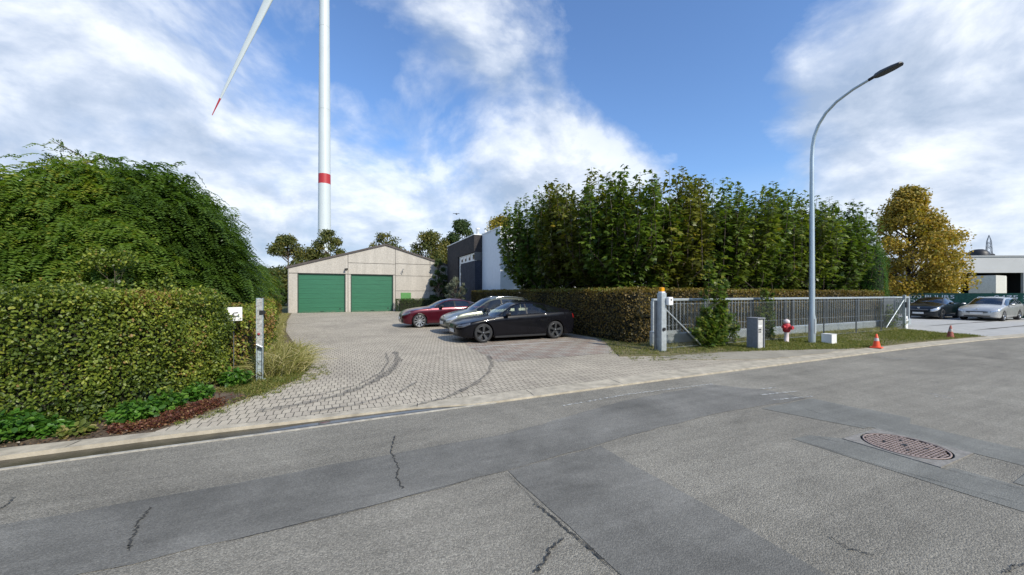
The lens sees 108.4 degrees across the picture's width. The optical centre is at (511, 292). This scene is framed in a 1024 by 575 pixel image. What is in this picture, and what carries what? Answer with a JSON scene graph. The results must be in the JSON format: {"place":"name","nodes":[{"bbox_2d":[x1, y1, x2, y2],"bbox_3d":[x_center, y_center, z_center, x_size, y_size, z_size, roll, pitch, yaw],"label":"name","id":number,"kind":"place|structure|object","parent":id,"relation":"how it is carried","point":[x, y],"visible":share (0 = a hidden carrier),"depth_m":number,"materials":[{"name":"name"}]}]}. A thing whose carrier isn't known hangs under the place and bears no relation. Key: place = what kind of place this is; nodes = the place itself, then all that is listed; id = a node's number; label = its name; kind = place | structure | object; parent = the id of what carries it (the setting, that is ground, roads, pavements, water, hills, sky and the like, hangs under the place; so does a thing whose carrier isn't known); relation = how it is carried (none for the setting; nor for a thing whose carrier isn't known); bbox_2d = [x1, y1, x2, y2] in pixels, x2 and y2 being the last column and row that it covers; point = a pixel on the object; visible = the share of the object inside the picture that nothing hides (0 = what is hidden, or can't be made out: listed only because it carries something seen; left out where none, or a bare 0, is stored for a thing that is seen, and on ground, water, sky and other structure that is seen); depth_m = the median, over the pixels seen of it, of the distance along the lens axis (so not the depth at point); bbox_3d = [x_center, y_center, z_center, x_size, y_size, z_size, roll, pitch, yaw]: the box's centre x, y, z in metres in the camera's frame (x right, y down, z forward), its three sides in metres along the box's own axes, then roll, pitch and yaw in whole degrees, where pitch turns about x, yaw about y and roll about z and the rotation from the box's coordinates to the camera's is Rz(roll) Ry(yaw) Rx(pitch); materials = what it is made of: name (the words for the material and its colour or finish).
{"place":"outdoors","nodes":[
{"label":"outdoors","id":0,"kind":"place"},
{"bbox_2d":[0,313,299,447],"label":"planting bed","id":1,"kind":"object","parent":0,"point":[103,432],"visible":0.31,"depth_m":4.64,"materials":[{"name":"soil"}]},
{"bbox_2d":[0,200,32,284],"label":"shrub","id":2,"kind":"object","parent":1,"relation":"on","point":[9,253],"visible":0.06,"depth_m":7.67,"materials":[{"name":"green plant"}]},
{"bbox_2d":[0,408,53,442],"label":"weed","id":3,"kind":"object","parent":1,"relation":"on","point":[14,427],"visible":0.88,"depth_m":4.30,"materials":[{"name":"green plant"}]},
{"bbox_2d":[24,414,74,438],"bbox_3d":[-5.570,1.628,4.460,0.408,0.268,0.417,0,0,35],"label":"weed","id":4,"kind":"object","parent":1,"relation":"on","point":[49,427],"visible":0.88,"depth_m":4.40,"materials":[{"name":"green plant"}]},
{"bbox_2d":[51,418,98,439],"bbox_3d":[-5.275,1.647,4.477,0.356,0.234,0.362,0,0,-30],"label":"weed","id":5,"kind":"object","parent":1,"relation":"on","point":[84,426],"visible":0.97,"depth_m":4.44,"materials":[{"name":"green plant"}]},
{"bbox_2d":[1,403,196,446],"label":"leaf litter","id":6,"kind":"object","parent":1,"relation":"on","point":[22,443],"visible":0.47,"depth_m":4.35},
{"bbox_2d":[40,247,184,293],"bbox_3d":[-8.615,0.375,7.948,2.358,2.752,2.185,0,0,-24],"label":"shrub","id":7,"kind":"object","parent":1,"relation":"on","point":[118,259],"visible":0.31,"depth_m":7.90,"materials":[{"name":"green plant"}]},
{"bbox_2d":[0,277,237,424],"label":"hornbeam hedge","id":8,"kind":"object","parent":1,"relation":"on","point":[76,353],"visible":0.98,"depth_m":4.96,"materials":[{"name":"green plant"}]},
{"bbox_2d":[102,395,166,424],"bbox_3d":[-5.053,1.598,4.939,0.597,0.358,0.608,0,0,23],"label":"weed","id":9,"kind":"object","parent":1,"relation":"on","point":[145,408],"visible":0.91,"depth_m":4.86,"materials":[{"name":"green plant"}]},
{"bbox_2d":[0,138,274,308],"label":"weeping tree","id":10,"kind":"object","parent":1,"relation":"on","point":[64,208],"visible":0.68,"depth_m":9.14,"materials":[{"name":"green plant"}]},
{"bbox_2d":[106,396,228,433],"bbox_3d":[-4.672,1.658,5.110,0.692,0.179,1.333,0,0,19],"label":"red ground cover","id":11,"kind":"object","parent":1,"relation":"on","point":[186,411],"visible":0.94,"depth_m":4.97,"materials":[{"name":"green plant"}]},
{"bbox_2d":[148,388,189,413],"bbox_3d":[-5.029,1.578,5.359,0.538,0.422,0.560,0,0,-32],"label":"weed","id":12,"kind":"object","parent":1,"relation":"on","point":[173,400],"visible":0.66,"depth_m":5.33,"materials":[{"name":"green plant"}]},
{"bbox_2d":[180,381,215,401],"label":"weed","id":13,"kind":"object","parent":1,"relation":"on","point":[194,393],"visible":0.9,"depth_m":5.90,"materials":[{"name":"green plant"}]},
{"bbox_2d":[225,307,241,368],"bbox_3d":[-5.487,1.015,7.258,0.303,1.470,0.105,0,0,-40],"label":"sign","id":14,"kind":"object","parent":1,"relation":"on","point":[236,313],"visible":0.69,"depth_m":7.30,"materials":[{"name":"metal"}]},
{"bbox_2d":[216,366,253,387],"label":"weed","id":15,"kind":"object","parent":1,"relation":"on","point":[237,375],"visible":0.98,"depth_m":6.78,"materials":[{"name":"green plant"}]},
{"bbox_2d":[206,297,278,375],"bbox_3d":[-10.324,0.960,14.985,1.665,1.623,17.991,0,0,-32],"label":"overgrown hedge","id":16,"kind":"object","parent":1,"relation":"on","point":[245,334],"visible":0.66,"depth_m":8.10,"materials":[{"name":"green plant"}]},
{"bbox_2d":[207,372,301,402],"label":"dead leaves","id":17,"kind":"object","parent":1,"relation":"on","point":[240,394],"visible":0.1,"depth_m":6.17,"materials":[{"name":"red plant"}]},
{"bbox_2d":[210,360,311,398],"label":"entrance grass","id":18,"kind":"structure","parent":1,"relation":"on","point":[275,381],"depth_m":6.85,"materials":[{"name":"plant"}]},
{"bbox_2d":[256,298,265,380],"bbox_3d":[-4.941,0.910,7.249,0.230,1.620,0.200,0,0,-24],"label":"galvanised post","id":19,"kind":"object","parent":1,"relation":"on","point":[260,312],"visible":0.86,"depth_m":7.22,"materials":[{"name":"metal"}]},
{"bbox_2d":[247,257,286,314],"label":"weeping tree","id":20,"kind":"object","parent":1,"relation":"on","point":[273,292],"visible":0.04,"depth_m":22.03,"materials":[{"name":"green plant"}]},
{"bbox_2d":[254,264,284,311],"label":"weeping tree","id":21,"kind":"object","parent":1,"relation":"on","point":[279,281],"visible":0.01,"depth_m":26.81,"materials":[{"name":"green plant"}]},
{"bbox_2d":[270,295,281,315],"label":"beech hedge","id":22,"kind":"object","parent":1,"relation":"on","point":[279,308],"visible":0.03,"depth_m":27.97,"materials":[{"name":"green plant"}]},
{"bbox_2d":[225,335,337,377],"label":"dry grass","id":23,"kind":"structure","parent":1,"relation":"on","point":[283,358],"depth_m":7.98,"materials":[{"name":"plant"}]},
{"bbox_2d":[273,313,289,346],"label":"drive edge grass","id":24,"kind":"structure","parent":1,"relation":"on","point":[281,325],"depth_m":17.37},
{"bbox_2d":[281,300,375,312],"bbox_3d":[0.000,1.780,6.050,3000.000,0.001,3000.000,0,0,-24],"label":"ground","id":25,"kind":"structure","parent":0,"point":[285,309],"depth_m":39.81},
{"bbox_2d":[212,0,330,258],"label":"wind turbine","id":26,"kind":"object","parent":25,"relation":"on","point":[324,187],"visible":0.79,"depth_m":128.37,"materials":[{"name":"paint"}]},
{"bbox_2d":[265,233,314,305],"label":"tree","id":27,"kind":"object","parent":25,"relation":"on","point":[282,244],"visible":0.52,"depth_m":48.80,"materials":[{"name":"green plant"}]},
{"bbox_2d":[301,228,355,304],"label":"tree","id":28,"kind":"object","parent":25,"relation":"on","point":[326,235],"visible":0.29,"depth_m":51.10,"materials":[{"name":"green plant"}]},
{"bbox_2d":[286,244,446,312],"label":"garage building","id":29,"kind":"structure","parent":25,"relation":"on","point":[383,277],"depth_m":34.15,"materials":[{"name":"concrete"}]},
{"bbox_2d":[298,274,344,312],"bbox_3d":[-16.886,0.030,32.859,3.760,3.440,0.152,0,0,-24],"label":"sectional door","id":30,"kind":"structure","parent":29,"relation":"in","point":[324,292],"depth_m":32.85,"materials":[{"name":"green paint"}]},
{"bbox_2d":[351,275,392,311],"bbox_3d":[-13.074,0.030,34.573,3.680,3.440,0.152,0,0,-24],"label":"sectional door","id":31,"kind":"structure","parent":29,"relation":"in","point":[375,285],"depth_m":34.56,"materials":[{"name":"green paint"}]},
{"bbox_2d":[368,232,406,250],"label":"tree","id":32,"kind":"object","parent":25,"relation":"on","point":[380,237],"visible":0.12,"depth_m":57.62,"materials":[{"name":"green plant"}]},
{"bbox_2d":[408,228,450,263],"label":"tree","id":33,"kind":"object","parent":25,"relation":"on","point":[430,239],"visible":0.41,"depth_m":49.09,"materials":[{"name":"green plant"}]},
{"bbox_2d":[442,219,473,259],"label":"tree","id":34,"kind":"object","parent":25,"relation":"on","point":[461,226],"visible":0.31,"depth_m":50.98,"materials":[{"name":"green plant"}]},
{"bbox_2d":[482,213,512,233],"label":"tree","id":35,"kind":"object","parent":25,"relation":"on","point":[498,220],"visible":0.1,"depth_m":47.54,"materials":[{"name":"yellow plant"}]},
{"bbox_2d":[447,226,575,300],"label":"modern house","id":36,"kind":"structure","parent":25,"relation":"on","point":[474,261],"depth_m":28.89,"materials":[{"name":"paint"}]},
{"bbox_2d":[460,253,476,285],"bbox_3d":[-3.709,-1.515,30.894,0.115,3.330,4.540,0,0,-24],"label":"window","id":37,"kind":"structure","parent":36,"relation":"in","point":[467,258],"depth_m":31.25,"materials":[{"name":"white paint"}]},
{"bbox_2d":[474,252,481,259],"bbox_3d":[-2.637,-2.875,28.858,0.655,0.650,0.028,0,0,-24],"label":"corner window","id":38,"kind":"structure","parent":36,"relation":"in","point":[477,255],"depth_m":28.84,"materials":[{"name":"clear glass"}]},
{"bbox_2d":[0,333,1023,460],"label":"kerb","id":39,"kind":"structure","parent":25,"relation":"on","point":[6,453],"depth_m":5.96,"materials":[{"name":"concrete"}]},
{"bbox_2d":[870,334,883,348],"bbox_3d":[11.375,1.493,11.526,0.280,0.430,0.280,0,0,-36],"label":"traffic cone","id":40,"kind":"object","parent":39,"relation":"on","point":[876,343],"visible":1,"depth_m":11.48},
{"bbox_2d":[495,193,546,288],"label":"plane tree","id":41,"kind":"object","parent":25,"relation":"on","point":[509,260],"visible":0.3,"depth_m":21.92,"materials":[{"name":"green plant"}]},
{"bbox_2d":[505,184,579,288],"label":"plane tree","id":42,"kind":"object","parent":25,"relation":"on","point":[529,244],"visible":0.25,"depth_m":20.26,"materials":[{"name":"green plant"}]},
{"bbox_2d":[969,275,1006,292],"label":"container","id":43,"kind":"object","parent":25,"relation":"on","point":[993,283],"visible":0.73,"depth_m":59.10,"materials":[{"name":"metal"}]},
{"bbox_2d":[985,235,992,252],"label":"pylon","id":44,"kind":"object","parent":25,"relation":"on","point":[987,245],"visible":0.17,"depth_m":249.75,"materials":[{"name":"metal"}]},
{"bbox_2d":[154,311,757,431],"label":"driveway","id":45,"kind":"structure","parent":0,"point":[386,358],"depth_m":8.33,"materials":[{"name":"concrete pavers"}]},
{"bbox_2d":[395,298,445,311],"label":"box hedge","id":46,"kind":"object","parent":45,"relation":"on","point":[406,303],"visible":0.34,"depth_m":34.78,"materials":[{"name":"green plant"}]},
{"bbox_2d":[428,258,447,305],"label":"evergreen shrub","id":47,"kind":"object","parent":45,"relation":"on","point":[438,263],"visible":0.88,"depth_m":35.98,"materials":[{"name":"green plant"}]},
{"bbox_2d":[174,353,719,424],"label":"paving weeds","id":48,"kind":"object","parent":45,"relation":"on","point":[222,411],"visible":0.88,"depth_m":6.56,"materials":[{"name":"green plant"}]},
{"bbox_2d":[444,276,467,301],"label":"olive tree","id":49,"kind":"object","parent":45,"relation":"on","point":[462,291],"visible":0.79,"depth_m":28.37,"materials":[{"name":"green plant"}]},
{"bbox_2d":[448,329,614,361],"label":"parking bays","id":50,"kind":"object","parent":45,"relation":"on","point":[539,348],"visible":0.57,"depth_m":11.66,"materials":[{"name":"concrete"}]},
{"bbox_2d":[398,297,487,327],"bbox_3d":[-3.549,0.980,19.755,4.801,1.485,2.279,0,0,-24],"label":"parked car","id":51,"kind":"object","parent":50,"relation":"on","point":[434,312],"visible":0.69,"depth_m":18.65,"materials":[{"name":"red paint"}]},
{"bbox_2d":[440,296,528,328],"bbox_3d":[-1.016,0.934,16.601,4.372,1.575,2.251,0,0,-24],"label":"parked car","id":52,"kind":"object","parent":50,"relation":"on","point":[473,309],"visible":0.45,"depth_m":16.02,"materials":[{"name":"grey paint"}]},
{"bbox_2d":[449,299,573,342],"bbox_3d":[0.000,0.977,14.169,4.742,1.490,2.279,0,0,-24],"label":"parked car","id":53,"kind":"object","parent":50,"relation":"on","point":[534,318],"visible":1,"depth_m":13.46,"materials":[{"name":"black paint"}]},
{"bbox_2d":[469,341,564,347],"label":"bay lines","id":54,"kind":"object","parent":50,"relation":"on","point":[516,344],"visible":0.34,"depth_m":12.30,"materials":[{"name":"paint"}]},
{"bbox_2d":[657,348,854,359],"bbox_3d":[7.324,1.716,10.384,6.793,0.020,1.222,0,0,-16],"label":"sandy strip","id":55,"kind":"object","parent":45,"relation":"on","point":[758,355],"visible":0.97,"depth_m":10.24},
{"bbox_2d":[0,337,1023,574],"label":"road","id":56,"kind":"structure","parent":0,"point":[761,472],"depth_m":3.39,"materials":[{"name":"asphalt"}]},
{"bbox_2d":[0,406,459,467],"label":"gutter","id":57,"kind":"object","parent":56,"relation":"on","point":[80,453],"visible":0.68,"depth_m":4.22,"materials":[{"name":"concrete"}]},
{"bbox_2d":[267,407,451,431],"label":"puddle","id":58,"kind":"object","parent":57,"relation":"on","point":[357,418],"visible":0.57,"depth_m":5.12,"materials":[{"name":"liquid"}]},
{"bbox_2d":[0,402,496,470],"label":"edge line","id":59,"kind":"object","parent":56,"relation":"on","point":[92,456],"visible":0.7,"depth_m":4.38,"materials":[{"name":"paint"}]},
{"bbox_2d":[0,384,804,574],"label":"asphalt trench patch","id":60,"kind":"object","parent":56,"relation":"on","point":[86,541],"visible":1,"depth_m":3.22,"materials":[{"name":"asphalt"}]},
{"bbox_2d":[1,436,1023,572],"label":"road cracks","id":61,"kind":"object","parent":56,"relation":"on","point":[538,567],"visible":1,"depth_m":2.59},
{"bbox_2d":[226,411,1022,572],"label":"patch joints","id":62,"kind":"object","parent":56,"relation":"on","point":[554,518],"visible":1,"depth_m":3.06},
{"bbox_2d":[509,446,826,574],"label":"asphalt square patch","id":63,"kind":"object","parent":56,"relation":"on","point":[621,516],"visible":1,"depth_m":2.80,"materials":[{"name":"asphalt"}]},
{"bbox_2d":[563,358,952,405],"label":"worn markings","id":64,"kind":"object","parent":56,"relation":"on","point":[710,384],"visible":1,"depth_m":6.32,"materials":[{"name":"grey paint"}]},
{"bbox_2d":[762,398,1023,465],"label":"asphalt side strip","id":65,"kind":"object","parent":56,"relation":"on","point":[858,417],"visible":1,"depth_m":4.90,"materials":[{"name":"asphalt"}]},
{"bbox_2d":[843,428,972,467],"bbox_3d":[4.481,1.749,4.216,0.800,0.034,0.800,0,0,-24],"label":"manhole cover","id":66,"kind":"object","parent":56,"relation":"on","point":[923,451],"visible":0.99,"depth_m":4.15,"materials":[{"name":"metal"}]},
{"bbox_2d":[793,435,1023,511],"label":"asphalt narrow strip","id":67,"kind":"object","parent":56,"relation":"on","point":[983,486],"visible":1,"depth_m":3.57,"materials":[{"name":"asphalt"}]},
{"bbox_2d":[1014,475,1023,484],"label":"asphalt cross strip","id":68,"kind":"object","parent":56,"relation":"on","point":[1020,480],"visible":1,"depth_m":3.43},
{"bbox_2d":[0,0,1023,283],"label":"sky","id":69,"kind":"structure","parent":0,"point":[439,109],"materials":[{"name":"blue"}]},
{"bbox_2d":[572,328,985,355],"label":"verge","id":70,"kind":"structure","parent":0,"point":[664,353],"depth_m":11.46,"materials":[{"name":"plant"}]},
{"bbox_2d":[531,171,603,292],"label":"plane tree","id":71,"kind":"object","parent":70,"relation":"on","point":[553,257],"visible":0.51,"depth_m":18.13,"materials":[{"name":"green plant"}]},
{"bbox_2d":[547,167,642,292],"bbox_3d":[3.865,-2.026,17.144,4.378,7.497,4.288,0,0,0],"label":"plane tree","id":72,"kind":"object","parent":70,"relation":"on","point":[578,271],"visible":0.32,"depth_m":16.33,"materials":[{"name":"green plant"}]},
{"bbox_2d":[574,164,688,292],"bbox_3d":[4.713,-1.831,15.181,4.288,7.107,4.378,0,0,43],"label":"plane tree","id":73,"kind":"object","parent":70,"relation":"on","point":[617,267],"visible":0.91,"depth_m":14.29,"materials":[{"name":"green plant"}]},
{"bbox_2d":[654,287,672,350],"bbox_3d":[4.471,0.777,10.896,0.410,1.885,0.366,0,0,-24],"label":"gate post","id":74,"kind":"object","parent":70,"relation":"on","point":[662,301],"visible":0.95,"depth_m":10.85,"materials":[{"name":"metal"}]},
{"bbox_2d":[623,166,720,288],"bbox_3d":[6.476,-1.822,15.980,4.629,7.089,4.307,0,0,-24],"label":"plane tree","id":75,"kind":"object","parent":70,"relation":"on","point":[680,274],"visible":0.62,"depth_m":14.99,"materials":[{"name":"green plant"}]},
{"bbox_2d":[470,285,884,343],"bbox_3d":[8.177,0.732,23.678,17.251,2.082,17.586,0,0,-24],"label":"beech hedge","id":76,"kind":"object","parent":70,"relation":"on","point":[621,314],"visible":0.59,"depth_m":14.51,"materials":[{"name":"green plant"}]},
{"bbox_2d":[657,171,750,292],"bbox_3d":[8.326,-1.959,16.918,4.472,7.364,4.521,0,0,36],"label":"plane tree","id":77,"kind":"object","parent":70,"relation":"on","point":[723,264],"visible":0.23,"depth_m":15.83,"materials":[{"name":"green plant"}]},
{"bbox_2d":[687,299,740,347],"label":"sapling","id":78,"kind":"object","parent":70,"relation":"on","point":[707,324],"visible":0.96,"depth_m":11.56,"materials":[{"name":"green plant"}]},
{"bbox_2d":[698,260,730,343],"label":"sapling","id":79,"kind":"object","parent":70,"relation":"on","point":[719,286],"visible":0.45,"depth_m":12.00,"materials":[{"name":"green plant"}]},
{"bbox_2d":[727,312,740,342],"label":"sapling","id":80,"kind":"object","parent":70,"relation":"on","point":[732,336],"visible":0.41,"depth_m":12.35,"materials":[{"name":"green plant"}]},
{"bbox_2d":[702,181,783,289],"bbox_3d":[10.290,-1.782,17.536,4.378,7.010,4.288,0,0,45],"label":"plane tree","id":81,"kind":"object","parent":70,"relation":"on","point":[745,269],"visible":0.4,"depth_m":16.11,"materials":[{"name":"green plant"}]},
{"bbox_2d":[746,317,765,348],"bbox_3d":[7.525,1.238,11.407,0.370,0.965,0.370,0,0,-24],"label":"utility cabinet","id":82,"kind":"object","parent":70,"relation":"on","point":[755,332],"visible":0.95,"depth_m":11.31,"materials":[{"name":"metal"}]},
{"bbox_2d":[722,181,806,289],"bbox_3d":[12.082,-1.919,18.607,4.629,7.284,4.306,0,0,-30],"label":"plane tree","id":83,"kind":"object","parent":70,"relation":"on","point":[776,262],"visible":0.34,"depth_m":17.62,"materials":[{"name":"green plant"}]},
{"bbox_2d":[754,287,776,338],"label":"sapling","id":84,"kind":"object","parent":70,"relation":"on","point":[765,309],"visible":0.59,"depth_m":13.43,"materials":[{"name":"green plant"}]},
{"bbox_2d":[639,326,906,347],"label":"fence line grass","id":85,"kind":"structure","parent":70,"relation":"on","point":[831,331],"depth_m":14.76,"materials":[{"name":"plant"}]},
{"bbox_2d":[650,297,910,345],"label":"sliding gate","id":86,"kind":"structure","parent":70,"relation":"on","point":[797,328],"depth_m":14.81,"materials":[{"name":"metal"}]},
{"bbox_2d":[666,299,904,348],"bbox_3d":[11.467,0.990,14.121,15.196,1.460,0.123,0,0,-24],"label":"chain link fence","id":87,"kind":"object","parent":70,"relation":"on","point":[823,314],"visible":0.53,"depth_m":13.59,"materials":[{"name":"grey"}]},
{"bbox_2d":[781,319,793,341],"bbox_3d":[9.536,1.310,12.764,0.410,0.820,0.317,0,0,-24],"label":"fire hydrant","id":88,"kind":"object","parent":70,"relation":"on","point":[786,326],"visible":0.94,"depth_m":12.74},
{"bbox_2d":[746,189,842,289],"bbox_3d":[14.048,-1.861,19.220,4.521,7.167,4.472,0,0,23],"label":"plane tree","id":89,"kind":"object","parent":70,"relation":"on","point":[795,283],"visible":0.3,"depth_m":18.23,"materials":[{"name":"green plant"}]},
{"bbox_2d":[777,190,853,289],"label":"plane tree","id":90,"kind":"object","parent":70,"relation":"on","point":[831,256],"visible":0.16,"depth_m":18.84,"materials":[{"name":"green plant"}]},
{"bbox_2d":[821,333,836,343],"bbox_3d":[10.707,1.548,12.475,0.316,0.345,0.316,0,0,-24],"label":"utility box","id":91,"kind":"object","parent":70,"relation":"on","point":[828,337],"visible":0.8,"depth_m":12.39,"materials":[{"name":"white paint"}]},
{"bbox_2d":[807,196,882,290],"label":"plane tree","id":92,"kind":"object","parent":70,"relation":"on","point":[851,268],"visible":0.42,"depth_m":19.60,"materials":[{"name":"green plant"}]},
{"bbox_2d":[808,62,903,342],"bbox_3d":[10.689,-2.452,11.637,0.290,8.344,2.363,0,0,-24],"label":"street lamp","id":93,"kind":"object","parent":70,"relation":"on","point":[811,315],"visible":0.97,"depth_m":12.55,"materials":[{"name":"grey metal"}]},
{"bbox_2d":[882,295,907,328],"bbox_3d":[17.559,0.910,17.041,1.676,1.620,0.430,0,0,-24],"label":"gate end post","id":94,"kind":"object","parent":70,"relation":"on","point":[889,301],"visible":0.73,"depth_m":17.20,"materials":[{"name":"metal"}]},
{"bbox_2d":[885,304,907,328],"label":"sapling","id":95,"kind":"object","parent":70,"relation":"on","point":[888,317],"visible":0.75,"depth_m":17.11,"materials":[{"name":"green plant"}]},
{"bbox_2d":[945,325,956,337],"bbox_3d":[16.785,1.473,14.139,0.280,0.470,0.280,2,0,37],"label":"traffic cone","id":96,"kind":"object","parent":70,"relation":"on","point":[950,332],"visible":0.88,"depth_m":14.10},
{"bbox_2d":[897,316,907,328],"bbox_3d":[18.792,1.420,17.782,0.340,0.620,0.290,0,0,-24],"label":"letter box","id":97,"kind":"object","parent":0,"point":[900,323],"visible":0.31,"depth_m":17.72,"materials":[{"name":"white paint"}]},
{"bbox_2d":[858,184,982,297],"bbox_3d":[33.540,-3.690,31.121,7.658,10.888,7.642,0,0,-24],"label":"tree","id":98,"kind":"object","parent":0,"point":[908,207],"visible":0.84,"depth_m":29.47,"materials":[{"name":"yellow plant"}]},
{"bbox_2d":[885,249,1023,292],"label":"industrial hall","id":99,"kind":"structure","parent":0,"point":[1009,267],"depth_m":64.03,"materials":[{"name":"white metal"}]},
{"bbox_2d":[898,314,1023,335],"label":"side driveway","id":100,"kind":"structure","parent":0,"point":[927,322],"depth_m":19.65,"materials":[{"name":"concrete"}]},
{"bbox_2d":[806,210,884,289],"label":"plane tree","id":101,"kind":"object","parent":100,"relation":"on","point":[853,285],"visible":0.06,"depth_m":20.74,"materials":[{"name":"green plant"}]},
{"bbox_2d":[857,245,890,316],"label":"thuja","id":102,"kind":"object","parent":100,"relation":"on","point":[878,284],"visible":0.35,"depth_m":20.66,"materials":[{"name":"green plant"}]},
{"bbox_2d":[910,296,961,318],"bbox_3d":[29.221,0.980,25.707,4.802,1.485,2.251,0,0,-26],"label":"parked car","id":103,"kind":"object","parent":100,"relation":"on","point":[939,307],"visible":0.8,"depth_m":24.80,"materials":[{"name":"paint"}]},
{"bbox_2d":[889,292,1023,317],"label":"banner fence","id":104,"kind":"object","parent":100,"relation":"on","point":[967,298],"visible":0.34,"depth_m":26.92,"materials":[{"name":"metal"}]},
{"bbox_2d":[931,320,1023,329],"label":"drive repairs","id":105,"kind":"structure","parent":100,"relation":"on","point":[982,329],"depth_m":19.59,"materials":[{"name":"concrete"}]},
{"bbox_2d":[958,297,1023,320],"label":"parked car","id":106,"kind":"object","parent":100,"relation":"on","point":[1001,308],"visible":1,"depth_m":23.29,"materials":[{"name":"silver metal"}]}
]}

